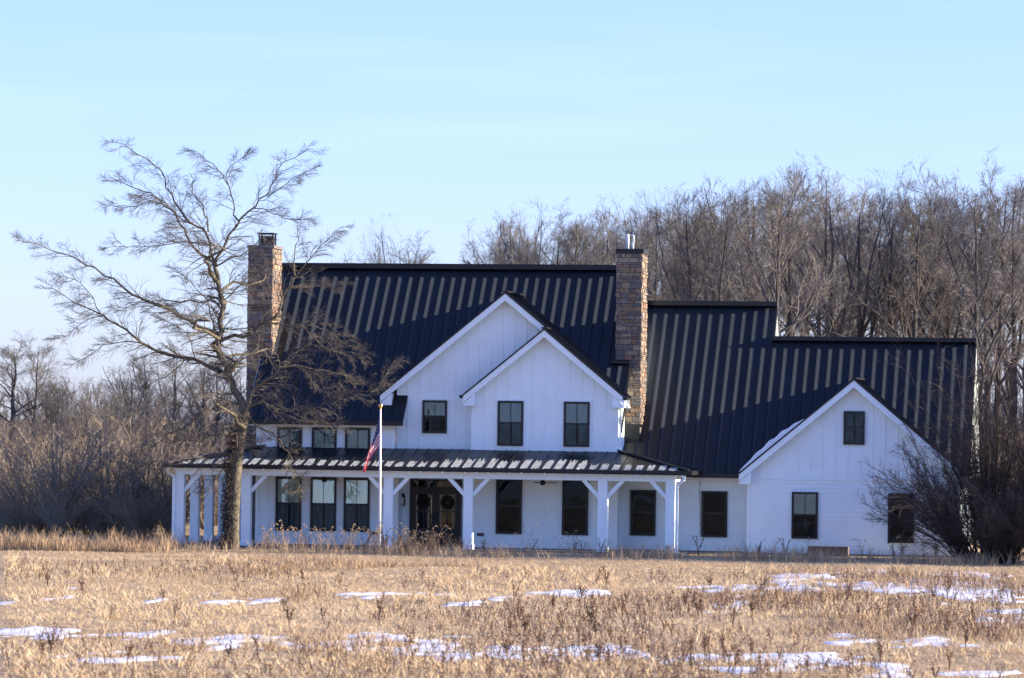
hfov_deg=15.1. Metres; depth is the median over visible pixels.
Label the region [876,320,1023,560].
tree
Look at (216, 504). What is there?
bare shrub
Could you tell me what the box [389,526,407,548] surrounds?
foxtail weed
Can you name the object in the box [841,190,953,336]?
wood tree
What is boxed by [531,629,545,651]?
withered weed
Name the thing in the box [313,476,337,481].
ceiling fan
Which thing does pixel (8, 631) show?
snow
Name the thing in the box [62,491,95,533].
bare shrub
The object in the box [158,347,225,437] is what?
wood tree
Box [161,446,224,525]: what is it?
bare shrub
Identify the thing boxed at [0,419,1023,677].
ground
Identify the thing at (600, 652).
withered weed
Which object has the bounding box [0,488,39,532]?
bare shrub
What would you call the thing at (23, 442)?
bare shrub
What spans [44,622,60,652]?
withered weed
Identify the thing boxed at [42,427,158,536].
bare shrub
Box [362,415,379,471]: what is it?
flag
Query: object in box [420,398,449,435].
window
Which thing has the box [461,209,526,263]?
wood tree
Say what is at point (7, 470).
bare shrub
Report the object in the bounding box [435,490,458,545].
door
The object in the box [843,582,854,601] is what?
withered weed
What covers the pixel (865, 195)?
wood tree
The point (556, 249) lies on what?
wood tree
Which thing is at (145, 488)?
bare shrub
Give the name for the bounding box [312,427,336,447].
window
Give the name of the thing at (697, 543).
dry weed
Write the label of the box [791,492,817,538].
window
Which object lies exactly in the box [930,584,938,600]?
withered weed
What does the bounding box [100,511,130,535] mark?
bare shrub
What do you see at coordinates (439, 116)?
sky
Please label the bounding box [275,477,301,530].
window
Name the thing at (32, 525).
bare shrub
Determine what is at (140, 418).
wood tree
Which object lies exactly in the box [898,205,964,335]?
wood tree
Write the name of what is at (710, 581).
withered weed
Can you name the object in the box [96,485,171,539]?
bare shrub
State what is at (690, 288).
wood tree
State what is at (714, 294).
wood tree
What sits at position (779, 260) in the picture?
wood tree
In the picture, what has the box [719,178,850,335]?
wood tree
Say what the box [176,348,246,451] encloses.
wood tree
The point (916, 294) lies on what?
wood tree
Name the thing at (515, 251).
wood tree
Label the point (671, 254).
wood tree
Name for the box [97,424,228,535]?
bare shrub
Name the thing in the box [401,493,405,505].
wall lantern
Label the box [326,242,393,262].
wood tree
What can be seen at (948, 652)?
withered weed
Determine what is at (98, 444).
bare shrub
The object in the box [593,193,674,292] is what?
wood tree
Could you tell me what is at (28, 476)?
bare shrub
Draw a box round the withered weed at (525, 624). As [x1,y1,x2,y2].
[518,604,532,631]
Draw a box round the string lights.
[169,466,681,476]
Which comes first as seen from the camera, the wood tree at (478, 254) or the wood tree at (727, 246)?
the wood tree at (727, 246)
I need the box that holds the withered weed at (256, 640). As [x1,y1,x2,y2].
[251,634,259,648]
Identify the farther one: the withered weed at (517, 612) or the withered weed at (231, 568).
the withered weed at (231, 568)
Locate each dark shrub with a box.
[856,415,996,562]
[926,469,1023,564]
[960,357,1023,511]
[983,489,1023,561]
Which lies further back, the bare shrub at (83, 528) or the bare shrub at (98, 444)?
the bare shrub at (98, 444)
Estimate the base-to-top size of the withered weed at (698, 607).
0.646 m
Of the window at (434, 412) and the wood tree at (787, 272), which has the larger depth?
the wood tree at (787, 272)
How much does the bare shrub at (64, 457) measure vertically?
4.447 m
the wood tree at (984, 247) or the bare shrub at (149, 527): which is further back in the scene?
the wood tree at (984, 247)
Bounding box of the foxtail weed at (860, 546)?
[852,538,865,557]
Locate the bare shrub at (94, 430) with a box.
[20,405,156,472]
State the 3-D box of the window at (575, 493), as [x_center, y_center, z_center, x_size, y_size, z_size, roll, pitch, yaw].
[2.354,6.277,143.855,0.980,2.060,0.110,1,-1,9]
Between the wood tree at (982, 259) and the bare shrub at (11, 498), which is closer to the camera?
the bare shrub at (11, 498)
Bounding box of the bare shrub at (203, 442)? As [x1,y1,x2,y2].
[162,428,244,454]
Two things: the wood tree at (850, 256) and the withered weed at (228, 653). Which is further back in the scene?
the wood tree at (850, 256)
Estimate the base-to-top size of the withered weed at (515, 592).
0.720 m
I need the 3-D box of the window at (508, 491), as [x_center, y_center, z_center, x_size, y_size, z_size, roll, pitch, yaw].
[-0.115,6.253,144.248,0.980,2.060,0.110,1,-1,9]
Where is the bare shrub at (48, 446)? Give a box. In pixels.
[0,420,115,490]
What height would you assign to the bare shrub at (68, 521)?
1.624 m
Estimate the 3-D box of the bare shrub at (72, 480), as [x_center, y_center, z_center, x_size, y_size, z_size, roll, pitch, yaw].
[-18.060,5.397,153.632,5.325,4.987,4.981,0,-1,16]
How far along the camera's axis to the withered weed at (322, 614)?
91.79 m
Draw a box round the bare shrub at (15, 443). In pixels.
[0,427,60,477]
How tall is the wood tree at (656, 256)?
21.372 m
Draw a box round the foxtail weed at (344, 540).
[336,530,354,553]
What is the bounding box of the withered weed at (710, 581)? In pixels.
[705,571,712,585]
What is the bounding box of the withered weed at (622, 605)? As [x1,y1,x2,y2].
[621,599,632,623]
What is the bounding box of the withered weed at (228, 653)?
[225,640,231,657]
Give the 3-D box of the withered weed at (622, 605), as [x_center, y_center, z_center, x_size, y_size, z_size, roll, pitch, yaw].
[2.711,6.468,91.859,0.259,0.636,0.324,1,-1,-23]
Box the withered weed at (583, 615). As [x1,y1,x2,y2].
[579,611,587,628]
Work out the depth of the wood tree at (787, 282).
207.56 m
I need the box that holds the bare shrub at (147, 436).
[108,414,192,459]
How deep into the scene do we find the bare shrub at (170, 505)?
154.80 m
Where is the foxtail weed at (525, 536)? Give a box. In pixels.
[513,524,537,554]
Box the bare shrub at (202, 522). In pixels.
[186,476,217,529]
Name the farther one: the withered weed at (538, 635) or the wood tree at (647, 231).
the wood tree at (647, 231)
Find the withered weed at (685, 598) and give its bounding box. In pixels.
[684,587,688,607]
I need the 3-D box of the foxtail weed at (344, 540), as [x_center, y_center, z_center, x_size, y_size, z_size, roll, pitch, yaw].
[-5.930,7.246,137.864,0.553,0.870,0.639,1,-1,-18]
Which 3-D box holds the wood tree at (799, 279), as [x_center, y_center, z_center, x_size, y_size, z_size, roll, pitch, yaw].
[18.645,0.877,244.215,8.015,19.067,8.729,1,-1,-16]
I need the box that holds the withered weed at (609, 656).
[605,647,610,663]
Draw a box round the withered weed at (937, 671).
[930,663,939,677]
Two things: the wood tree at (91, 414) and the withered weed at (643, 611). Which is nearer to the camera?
the withered weed at (643, 611)
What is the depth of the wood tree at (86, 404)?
192.88 m
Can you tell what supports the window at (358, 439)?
in the farmhouse
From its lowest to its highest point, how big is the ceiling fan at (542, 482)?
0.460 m
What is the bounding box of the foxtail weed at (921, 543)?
[911,530,931,555]
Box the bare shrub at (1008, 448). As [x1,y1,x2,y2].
[973,420,1023,509]
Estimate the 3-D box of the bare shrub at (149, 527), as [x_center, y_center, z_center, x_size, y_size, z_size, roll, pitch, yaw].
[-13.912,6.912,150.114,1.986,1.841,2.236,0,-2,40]
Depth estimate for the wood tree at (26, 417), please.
192.75 m
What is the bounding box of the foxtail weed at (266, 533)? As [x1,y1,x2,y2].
[261,521,277,548]
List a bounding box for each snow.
[0,570,1023,677]
[183,458,677,470]
[739,420,801,471]
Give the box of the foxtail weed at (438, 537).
[425,525,450,553]
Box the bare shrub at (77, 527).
[47,499,92,534]
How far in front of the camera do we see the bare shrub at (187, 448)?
211.27 m
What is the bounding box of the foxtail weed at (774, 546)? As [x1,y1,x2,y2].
[767,537,779,556]
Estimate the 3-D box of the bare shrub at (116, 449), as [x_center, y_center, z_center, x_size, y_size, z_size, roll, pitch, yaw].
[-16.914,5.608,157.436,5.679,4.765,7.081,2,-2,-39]
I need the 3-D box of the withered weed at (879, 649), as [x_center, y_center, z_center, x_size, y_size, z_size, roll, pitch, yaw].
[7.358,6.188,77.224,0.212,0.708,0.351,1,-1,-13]
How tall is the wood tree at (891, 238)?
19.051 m
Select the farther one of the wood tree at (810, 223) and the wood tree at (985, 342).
the wood tree at (810, 223)
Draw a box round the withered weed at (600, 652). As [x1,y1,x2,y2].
[594,641,602,666]
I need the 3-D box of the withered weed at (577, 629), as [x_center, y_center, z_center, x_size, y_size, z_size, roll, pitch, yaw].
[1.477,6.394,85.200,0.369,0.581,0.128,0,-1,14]
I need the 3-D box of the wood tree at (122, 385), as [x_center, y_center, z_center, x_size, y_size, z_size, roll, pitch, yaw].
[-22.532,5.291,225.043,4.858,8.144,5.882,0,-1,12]
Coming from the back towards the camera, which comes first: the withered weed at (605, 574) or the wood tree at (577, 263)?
the wood tree at (577, 263)
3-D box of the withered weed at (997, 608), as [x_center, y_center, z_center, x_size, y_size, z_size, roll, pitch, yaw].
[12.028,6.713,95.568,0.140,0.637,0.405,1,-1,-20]
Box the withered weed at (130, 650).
[125,641,134,665]
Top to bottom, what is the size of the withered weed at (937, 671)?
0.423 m
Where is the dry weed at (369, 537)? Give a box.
[361,531,372,552]
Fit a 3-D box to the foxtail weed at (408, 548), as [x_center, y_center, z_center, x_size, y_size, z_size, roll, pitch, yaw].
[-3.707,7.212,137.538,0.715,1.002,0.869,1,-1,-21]
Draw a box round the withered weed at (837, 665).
[830,658,841,674]
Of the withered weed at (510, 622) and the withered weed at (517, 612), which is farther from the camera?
the withered weed at (517, 612)
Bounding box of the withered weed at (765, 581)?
[760,576,768,590]
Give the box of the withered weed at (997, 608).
[994,597,1003,618]
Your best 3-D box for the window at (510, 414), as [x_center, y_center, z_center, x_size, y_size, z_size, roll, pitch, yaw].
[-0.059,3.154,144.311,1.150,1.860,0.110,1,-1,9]
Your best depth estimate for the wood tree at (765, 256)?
306.41 m
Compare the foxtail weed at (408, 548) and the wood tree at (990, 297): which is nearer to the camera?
the foxtail weed at (408, 548)
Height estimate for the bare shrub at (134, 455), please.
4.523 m
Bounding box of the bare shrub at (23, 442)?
[0,422,77,467]
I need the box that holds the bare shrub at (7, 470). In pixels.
[0,444,54,498]
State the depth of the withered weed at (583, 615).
89.78 m
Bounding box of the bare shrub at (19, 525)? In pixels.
[2,506,35,532]
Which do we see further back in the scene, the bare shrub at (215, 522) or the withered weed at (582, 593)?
the bare shrub at (215, 522)
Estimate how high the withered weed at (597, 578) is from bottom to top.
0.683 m
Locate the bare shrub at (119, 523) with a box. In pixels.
[70,474,171,537]
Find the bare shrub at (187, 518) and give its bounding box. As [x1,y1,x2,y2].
[157,470,214,526]
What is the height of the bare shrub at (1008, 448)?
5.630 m
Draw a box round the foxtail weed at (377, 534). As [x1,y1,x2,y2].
[362,523,382,553]
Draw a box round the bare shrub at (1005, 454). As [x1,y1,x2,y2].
[978,397,1023,501]
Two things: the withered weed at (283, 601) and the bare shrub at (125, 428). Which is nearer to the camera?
the withered weed at (283, 601)
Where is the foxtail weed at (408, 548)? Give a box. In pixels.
[402,528,420,554]
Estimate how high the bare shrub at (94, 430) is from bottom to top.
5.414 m
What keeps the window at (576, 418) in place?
in the farmhouse
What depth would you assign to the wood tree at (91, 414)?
292.30 m
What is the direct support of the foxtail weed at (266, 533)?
on the ground at (430, 559)
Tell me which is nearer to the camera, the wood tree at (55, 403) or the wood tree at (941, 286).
the wood tree at (55, 403)
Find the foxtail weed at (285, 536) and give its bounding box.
[280,525,296,550]
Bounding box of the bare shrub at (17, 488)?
[0,433,108,532]
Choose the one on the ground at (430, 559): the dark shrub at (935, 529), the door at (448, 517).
the dark shrub at (935, 529)
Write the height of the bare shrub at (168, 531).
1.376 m
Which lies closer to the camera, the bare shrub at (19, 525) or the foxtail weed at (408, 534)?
the foxtail weed at (408, 534)
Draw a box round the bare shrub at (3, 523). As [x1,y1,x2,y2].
[0,505,21,535]
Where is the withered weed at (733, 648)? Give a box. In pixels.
[728,635,745,661]
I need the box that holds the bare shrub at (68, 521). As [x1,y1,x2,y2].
[38,499,81,535]
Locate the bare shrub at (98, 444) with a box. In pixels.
[25,426,167,466]
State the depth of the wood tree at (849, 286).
218.24 m
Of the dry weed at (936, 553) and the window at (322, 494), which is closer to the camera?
the dry weed at (936, 553)
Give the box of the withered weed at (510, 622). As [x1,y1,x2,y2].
[506,612,512,631]
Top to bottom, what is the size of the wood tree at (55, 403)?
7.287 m
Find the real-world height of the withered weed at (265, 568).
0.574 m
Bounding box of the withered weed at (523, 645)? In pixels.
[520,638,525,653]
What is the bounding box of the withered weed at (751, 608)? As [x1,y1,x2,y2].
[748,595,757,615]
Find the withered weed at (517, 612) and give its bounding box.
[516,602,523,620]
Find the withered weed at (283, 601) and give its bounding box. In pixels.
[278,593,287,611]
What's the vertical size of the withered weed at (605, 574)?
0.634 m
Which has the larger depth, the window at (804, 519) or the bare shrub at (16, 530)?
the bare shrub at (16, 530)
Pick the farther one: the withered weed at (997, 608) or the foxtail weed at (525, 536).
the foxtail weed at (525, 536)
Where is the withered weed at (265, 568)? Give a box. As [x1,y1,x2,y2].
[261,560,270,577]
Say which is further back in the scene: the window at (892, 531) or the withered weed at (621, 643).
the window at (892, 531)
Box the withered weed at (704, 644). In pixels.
[701,624,712,655]
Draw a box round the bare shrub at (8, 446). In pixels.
[0,411,68,477]
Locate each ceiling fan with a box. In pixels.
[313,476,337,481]
[534,480,557,484]
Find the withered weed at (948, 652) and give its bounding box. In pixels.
[942,641,955,669]
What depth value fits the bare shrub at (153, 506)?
153.81 m
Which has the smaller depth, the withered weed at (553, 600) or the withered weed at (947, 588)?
the withered weed at (553, 600)
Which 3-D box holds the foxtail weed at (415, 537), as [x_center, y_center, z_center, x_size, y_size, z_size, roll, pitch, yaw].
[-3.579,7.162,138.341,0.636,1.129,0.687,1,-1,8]
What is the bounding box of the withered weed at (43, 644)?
[37,634,45,656]
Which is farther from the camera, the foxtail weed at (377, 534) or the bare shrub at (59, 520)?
the bare shrub at (59, 520)
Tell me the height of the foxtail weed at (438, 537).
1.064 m
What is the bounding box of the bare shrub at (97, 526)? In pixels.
[82,509,111,535]
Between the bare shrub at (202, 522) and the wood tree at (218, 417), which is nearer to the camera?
the bare shrub at (202, 522)
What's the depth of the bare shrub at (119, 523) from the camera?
151.33 m
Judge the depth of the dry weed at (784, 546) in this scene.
137.34 m
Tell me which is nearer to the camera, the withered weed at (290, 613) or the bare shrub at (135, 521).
the withered weed at (290, 613)
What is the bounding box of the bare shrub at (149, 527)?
[135,495,171,538]
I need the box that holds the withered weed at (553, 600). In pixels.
[550,592,554,606]
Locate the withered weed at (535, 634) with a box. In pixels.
[531,627,543,646]
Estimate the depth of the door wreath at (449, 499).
145.42 m
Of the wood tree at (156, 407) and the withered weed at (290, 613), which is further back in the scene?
the wood tree at (156, 407)
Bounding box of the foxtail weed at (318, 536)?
[310,528,323,551]
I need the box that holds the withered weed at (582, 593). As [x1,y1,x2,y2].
[576,586,586,603]
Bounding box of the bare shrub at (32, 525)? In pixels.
[0,488,48,533]
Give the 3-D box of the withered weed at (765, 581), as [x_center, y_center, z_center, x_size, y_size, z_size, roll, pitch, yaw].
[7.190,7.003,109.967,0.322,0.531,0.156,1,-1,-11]
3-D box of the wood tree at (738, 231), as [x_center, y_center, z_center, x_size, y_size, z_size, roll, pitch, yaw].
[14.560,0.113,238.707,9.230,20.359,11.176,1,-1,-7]
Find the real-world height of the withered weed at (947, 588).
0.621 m
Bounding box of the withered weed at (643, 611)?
[642,603,646,616]
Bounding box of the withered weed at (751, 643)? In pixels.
[750,639,754,655]
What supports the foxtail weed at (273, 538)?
on the ground at (430, 559)
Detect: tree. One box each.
[0,329,69,440]
[0,330,81,454]
[2,416,27,440]
[6,383,93,469]
[9,136,409,549]
[28,368,102,454]
[53,375,125,452]
[59,400,100,463]
[78,379,140,463]
[82,401,104,436]
[84,361,159,444]
[93,377,145,430]
[104,405,147,453]
[114,350,180,444]
[117,346,217,445]
[131,408,171,453]
[138,385,191,459]
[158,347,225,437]
[162,397,190,435]
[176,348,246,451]
[184,399,211,434]
[197,396,235,437]
[208,371,245,422]
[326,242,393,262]
[341,212,441,442]
[396,239,436,263]
[461,204,546,263]
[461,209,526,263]
[465,197,597,263]
[480,208,557,263]
[484,199,573,263]
[493,234,547,260]
[512,227,614,264]
[514,222,614,264]
[521,215,654,280]
[548,193,616,264]
[549,195,615,264]
[556,196,657,278]
[569,192,673,296]
[581,227,613,264]
[586,208,715,299]
[589,203,664,298]
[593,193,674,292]
[602,186,731,300]
[605,219,665,282]
[625,189,697,298]
[641,171,739,300]
[647,184,730,300]
[647,205,739,300]
[650,193,740,300]
[655,177,766,300]
[658,213,739,299]
[664,203,780,310]
[665,186,774,300]
[680,176,824,335]
[684,177,816,321]
[688,184,741,300]
[709,161,848,336]
[713,197,805,300]
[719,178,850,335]
[730,152,877,335]
[752,151,885,336]
[755,168,917,336]
[761,187,841,333]
[765,208,863,336]
[780,205,855,334]
[792,163,947,336]
[792,174,908,335]
[807,175,912,336]
[812,197,911,335]
[812,208,895,334]
[813,178,941,336]
[827,211,944,337]
[835,160,967,337]
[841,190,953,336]
[846,190,964,336]
[863,154,990,337]
[863,194,959,335]
[866,190,1018,337]
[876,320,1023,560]
[894,211,1020,336]
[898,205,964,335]
[903,180,1023,436]
[906,186,1009,337]
[920,187,1023,377]
[921,170,1023,451]
[923,147,1023,447]
[924,178,1023,454]
[928,187,1015,421]
[943,196,1023,440]
[971,262,1023,324]
[977,177,1023,366]
[982,202,1023,455]
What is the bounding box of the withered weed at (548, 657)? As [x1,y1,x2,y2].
[543,646,551,659]
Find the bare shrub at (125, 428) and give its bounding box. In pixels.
[70,413,233,522]
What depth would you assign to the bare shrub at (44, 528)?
157.40 m
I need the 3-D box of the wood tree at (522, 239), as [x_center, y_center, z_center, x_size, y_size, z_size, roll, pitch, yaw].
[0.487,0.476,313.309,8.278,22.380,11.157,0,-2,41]
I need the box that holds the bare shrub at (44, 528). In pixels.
[35,500,51,532]
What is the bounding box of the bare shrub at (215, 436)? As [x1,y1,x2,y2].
[180,413,245,456]
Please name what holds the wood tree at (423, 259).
on the ground at (430, 559)
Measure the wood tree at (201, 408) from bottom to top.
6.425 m
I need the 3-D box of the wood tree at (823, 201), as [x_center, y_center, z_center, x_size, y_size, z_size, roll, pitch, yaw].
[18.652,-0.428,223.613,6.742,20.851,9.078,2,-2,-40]
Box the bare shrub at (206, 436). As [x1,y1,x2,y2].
[162,426,244,447]
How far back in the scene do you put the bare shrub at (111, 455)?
170.57 m
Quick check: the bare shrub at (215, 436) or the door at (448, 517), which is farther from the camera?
the bare shrub at (215, 436)
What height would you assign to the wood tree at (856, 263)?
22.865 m
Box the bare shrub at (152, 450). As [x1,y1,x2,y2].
[100,434,196,483]
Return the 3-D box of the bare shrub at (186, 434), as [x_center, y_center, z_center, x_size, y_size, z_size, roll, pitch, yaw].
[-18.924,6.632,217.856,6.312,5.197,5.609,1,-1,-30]
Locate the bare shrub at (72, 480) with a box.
[0,415,113,535]
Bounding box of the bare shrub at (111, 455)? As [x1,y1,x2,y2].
[54,435,154,483]
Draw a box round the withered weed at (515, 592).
[511,579,521,604]
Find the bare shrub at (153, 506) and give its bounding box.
[109,484,171,535]
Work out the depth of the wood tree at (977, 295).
207.08 m
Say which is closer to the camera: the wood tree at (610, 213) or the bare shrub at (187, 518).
the bare shrub at (187, 518)
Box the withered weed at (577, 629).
[570,616,586,639]
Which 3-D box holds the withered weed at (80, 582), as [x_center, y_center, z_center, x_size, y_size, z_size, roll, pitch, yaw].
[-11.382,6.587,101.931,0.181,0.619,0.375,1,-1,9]
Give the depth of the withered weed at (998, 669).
71.83 m
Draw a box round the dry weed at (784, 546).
[779,538,789,557]
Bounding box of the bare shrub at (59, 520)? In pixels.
[21,488,97,536]
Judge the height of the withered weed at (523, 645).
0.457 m
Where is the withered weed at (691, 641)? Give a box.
[689,636,695,655]
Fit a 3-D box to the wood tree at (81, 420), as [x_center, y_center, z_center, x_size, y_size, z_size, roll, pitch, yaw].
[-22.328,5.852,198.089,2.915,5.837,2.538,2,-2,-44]
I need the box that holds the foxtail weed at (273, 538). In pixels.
[268,528,283,551]
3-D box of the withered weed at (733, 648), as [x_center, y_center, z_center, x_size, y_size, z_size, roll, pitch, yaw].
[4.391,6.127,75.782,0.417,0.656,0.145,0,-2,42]
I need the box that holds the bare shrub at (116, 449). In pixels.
[10,418,187,532]
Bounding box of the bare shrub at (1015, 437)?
[988,410,1023,482]
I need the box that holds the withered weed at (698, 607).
[692,592,702,615]
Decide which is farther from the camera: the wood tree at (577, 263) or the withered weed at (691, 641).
the wood tree at (577, 263)
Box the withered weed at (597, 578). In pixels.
[595,567,603,585]
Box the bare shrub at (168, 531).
[153,507,189,537]
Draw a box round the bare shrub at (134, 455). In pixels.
[80,425,186,495]
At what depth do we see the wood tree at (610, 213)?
293.69 m
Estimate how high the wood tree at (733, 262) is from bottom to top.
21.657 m
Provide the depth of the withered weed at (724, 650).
76.12 m
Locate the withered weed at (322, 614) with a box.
[319,603,326,620]
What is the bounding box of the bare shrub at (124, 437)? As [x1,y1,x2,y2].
[44,417,199,477]
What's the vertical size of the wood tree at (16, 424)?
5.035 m
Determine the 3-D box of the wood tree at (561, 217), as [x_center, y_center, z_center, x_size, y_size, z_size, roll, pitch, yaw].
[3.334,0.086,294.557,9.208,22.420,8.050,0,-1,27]
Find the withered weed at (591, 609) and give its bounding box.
[584,597,597,623]
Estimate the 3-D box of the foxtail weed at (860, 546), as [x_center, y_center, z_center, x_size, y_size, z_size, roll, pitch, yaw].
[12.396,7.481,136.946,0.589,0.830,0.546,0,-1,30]
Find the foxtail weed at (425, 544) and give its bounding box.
[419,531,433,554]
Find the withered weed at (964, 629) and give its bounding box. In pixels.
[962,625,969,649]
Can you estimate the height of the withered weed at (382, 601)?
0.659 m
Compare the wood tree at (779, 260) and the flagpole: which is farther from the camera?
the wood tree at (779, 260)
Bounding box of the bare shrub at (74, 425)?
[39,415,111,444]
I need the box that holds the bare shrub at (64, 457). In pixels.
[0,427,154,530]
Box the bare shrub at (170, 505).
[150,479,203,530]
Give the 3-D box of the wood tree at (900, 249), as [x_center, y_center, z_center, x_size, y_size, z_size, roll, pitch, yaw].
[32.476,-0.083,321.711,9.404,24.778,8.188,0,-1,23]
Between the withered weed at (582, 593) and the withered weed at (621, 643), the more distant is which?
the withered weed at (582, 593)
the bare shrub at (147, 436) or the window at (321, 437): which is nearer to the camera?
the window at (321, 437)
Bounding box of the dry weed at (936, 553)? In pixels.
[934,541,938,554]
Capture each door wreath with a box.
[416,495,431,508]
[440,495,453,508]
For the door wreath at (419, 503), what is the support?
attached to the farmhouse
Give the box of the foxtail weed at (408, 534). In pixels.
[397,522,414,552]
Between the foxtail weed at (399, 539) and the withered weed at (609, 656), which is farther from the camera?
the foxtail weed at (399, 539)
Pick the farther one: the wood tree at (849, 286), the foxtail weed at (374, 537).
the wood tree at (849, 286)
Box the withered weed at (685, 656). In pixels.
[677,642,692,669]
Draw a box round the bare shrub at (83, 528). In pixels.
[55,483,114,533]
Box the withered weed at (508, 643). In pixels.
[500,630,514,656]
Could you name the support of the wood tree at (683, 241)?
on the ground at (430, 559)
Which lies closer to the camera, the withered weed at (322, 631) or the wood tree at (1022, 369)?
the withered weed at (322, 631)
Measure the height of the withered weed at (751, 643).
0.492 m
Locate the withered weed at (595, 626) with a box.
[593,614,599,638]
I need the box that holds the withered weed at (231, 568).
[227,558,236,578]
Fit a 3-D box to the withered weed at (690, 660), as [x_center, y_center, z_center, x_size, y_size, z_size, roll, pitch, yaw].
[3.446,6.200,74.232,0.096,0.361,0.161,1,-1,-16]
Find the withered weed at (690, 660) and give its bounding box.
[689,652,693,666]
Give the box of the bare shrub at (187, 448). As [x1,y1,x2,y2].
[121,416,219,471]
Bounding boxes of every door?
[411,489,435,544]
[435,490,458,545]
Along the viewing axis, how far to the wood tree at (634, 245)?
323.07 m
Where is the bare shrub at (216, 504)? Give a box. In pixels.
[181,453,228,518]
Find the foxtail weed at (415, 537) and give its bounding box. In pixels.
[403,523,418,550]
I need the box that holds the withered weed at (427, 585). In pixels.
[424,579,435,595]
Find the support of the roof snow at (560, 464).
on the farmhouse
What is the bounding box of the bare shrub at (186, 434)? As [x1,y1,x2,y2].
[143,410,222,456]
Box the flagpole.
[378,404,382,547]
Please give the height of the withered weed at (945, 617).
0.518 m
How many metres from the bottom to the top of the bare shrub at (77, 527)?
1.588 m
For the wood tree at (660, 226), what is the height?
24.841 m
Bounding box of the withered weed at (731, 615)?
[727,604,740,626]
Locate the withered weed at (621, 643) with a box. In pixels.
[617,636,627,657]
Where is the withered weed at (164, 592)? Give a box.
[158,585,165,599]
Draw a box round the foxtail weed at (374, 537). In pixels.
[361,525,382,552]
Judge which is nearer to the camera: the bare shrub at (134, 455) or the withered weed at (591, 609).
the withered weed at (591, 609)
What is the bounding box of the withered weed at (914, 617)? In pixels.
[906,606,917,629]
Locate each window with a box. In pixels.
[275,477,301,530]
[277,427,301,447]
[310,477,336,530]
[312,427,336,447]
[343,478,369,531]
[345,428,369,448]
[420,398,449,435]
[495,398,525,447]
[495,479,521,533]
[561,399,591,448]
[562,480,588,534]
[630,490,655,535]
[701,491,727,536]
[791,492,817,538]
[843,411,864,444]
[888,493,913,542]
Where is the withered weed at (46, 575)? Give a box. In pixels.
[43,566,52,585]
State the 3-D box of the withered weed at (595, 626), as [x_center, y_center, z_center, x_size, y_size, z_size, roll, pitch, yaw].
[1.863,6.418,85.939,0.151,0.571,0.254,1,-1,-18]
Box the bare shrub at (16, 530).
[0,497,34,532]
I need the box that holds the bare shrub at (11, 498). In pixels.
[0,471,59,529]
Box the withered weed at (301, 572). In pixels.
[299,567,303,581]
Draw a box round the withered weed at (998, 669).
[994,661,1005,677]
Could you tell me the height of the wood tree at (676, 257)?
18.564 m
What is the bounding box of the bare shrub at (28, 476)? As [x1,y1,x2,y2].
[0,422,70,515]
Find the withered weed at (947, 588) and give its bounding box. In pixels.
[943,580,951,600]
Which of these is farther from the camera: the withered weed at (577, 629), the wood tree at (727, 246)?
the wood tree at (727, 246)
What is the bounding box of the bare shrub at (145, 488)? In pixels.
[101,443,202,535]
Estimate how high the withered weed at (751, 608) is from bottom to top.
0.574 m
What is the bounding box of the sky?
[0,0,1023,422]
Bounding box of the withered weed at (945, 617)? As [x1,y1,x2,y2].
[944,613,950,630]
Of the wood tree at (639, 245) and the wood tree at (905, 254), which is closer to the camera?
the wood tree at (905, 254)
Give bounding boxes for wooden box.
[808,546,848,556]
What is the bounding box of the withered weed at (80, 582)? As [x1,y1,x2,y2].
[78,577,84,594]
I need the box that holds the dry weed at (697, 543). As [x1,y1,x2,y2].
[692,535,704,556]
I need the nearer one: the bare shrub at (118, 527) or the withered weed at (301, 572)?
the withered weed at (301, 572)
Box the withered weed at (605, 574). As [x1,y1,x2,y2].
[601,566,610,582]
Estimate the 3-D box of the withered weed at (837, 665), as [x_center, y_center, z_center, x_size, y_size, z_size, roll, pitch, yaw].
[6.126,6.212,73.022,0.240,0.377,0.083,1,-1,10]
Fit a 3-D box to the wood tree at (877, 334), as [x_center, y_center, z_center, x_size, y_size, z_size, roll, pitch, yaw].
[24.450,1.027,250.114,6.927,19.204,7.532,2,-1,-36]
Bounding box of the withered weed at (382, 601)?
[375,593,386,616]
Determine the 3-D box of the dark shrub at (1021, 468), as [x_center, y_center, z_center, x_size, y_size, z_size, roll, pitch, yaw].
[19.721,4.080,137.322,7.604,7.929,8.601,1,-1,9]
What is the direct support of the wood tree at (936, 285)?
on the ground at (430, 559)
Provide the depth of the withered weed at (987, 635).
83.72 m
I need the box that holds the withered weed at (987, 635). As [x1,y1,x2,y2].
[979,618,996,646]
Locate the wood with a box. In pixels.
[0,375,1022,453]
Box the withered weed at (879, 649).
[874,632,884,663]
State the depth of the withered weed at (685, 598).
101.07 m
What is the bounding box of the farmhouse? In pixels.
[163,233,979,556]
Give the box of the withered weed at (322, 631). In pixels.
[318,623,329,640]
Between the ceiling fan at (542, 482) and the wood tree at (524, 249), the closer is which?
the ceiling fan at (542, 482)
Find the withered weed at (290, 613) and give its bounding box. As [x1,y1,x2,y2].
[284,601,294,624]
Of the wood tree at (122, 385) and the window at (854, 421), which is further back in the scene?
the wood tree at (122, 385)
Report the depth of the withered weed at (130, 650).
73.67 m
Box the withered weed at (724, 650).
[719,637,731,664]

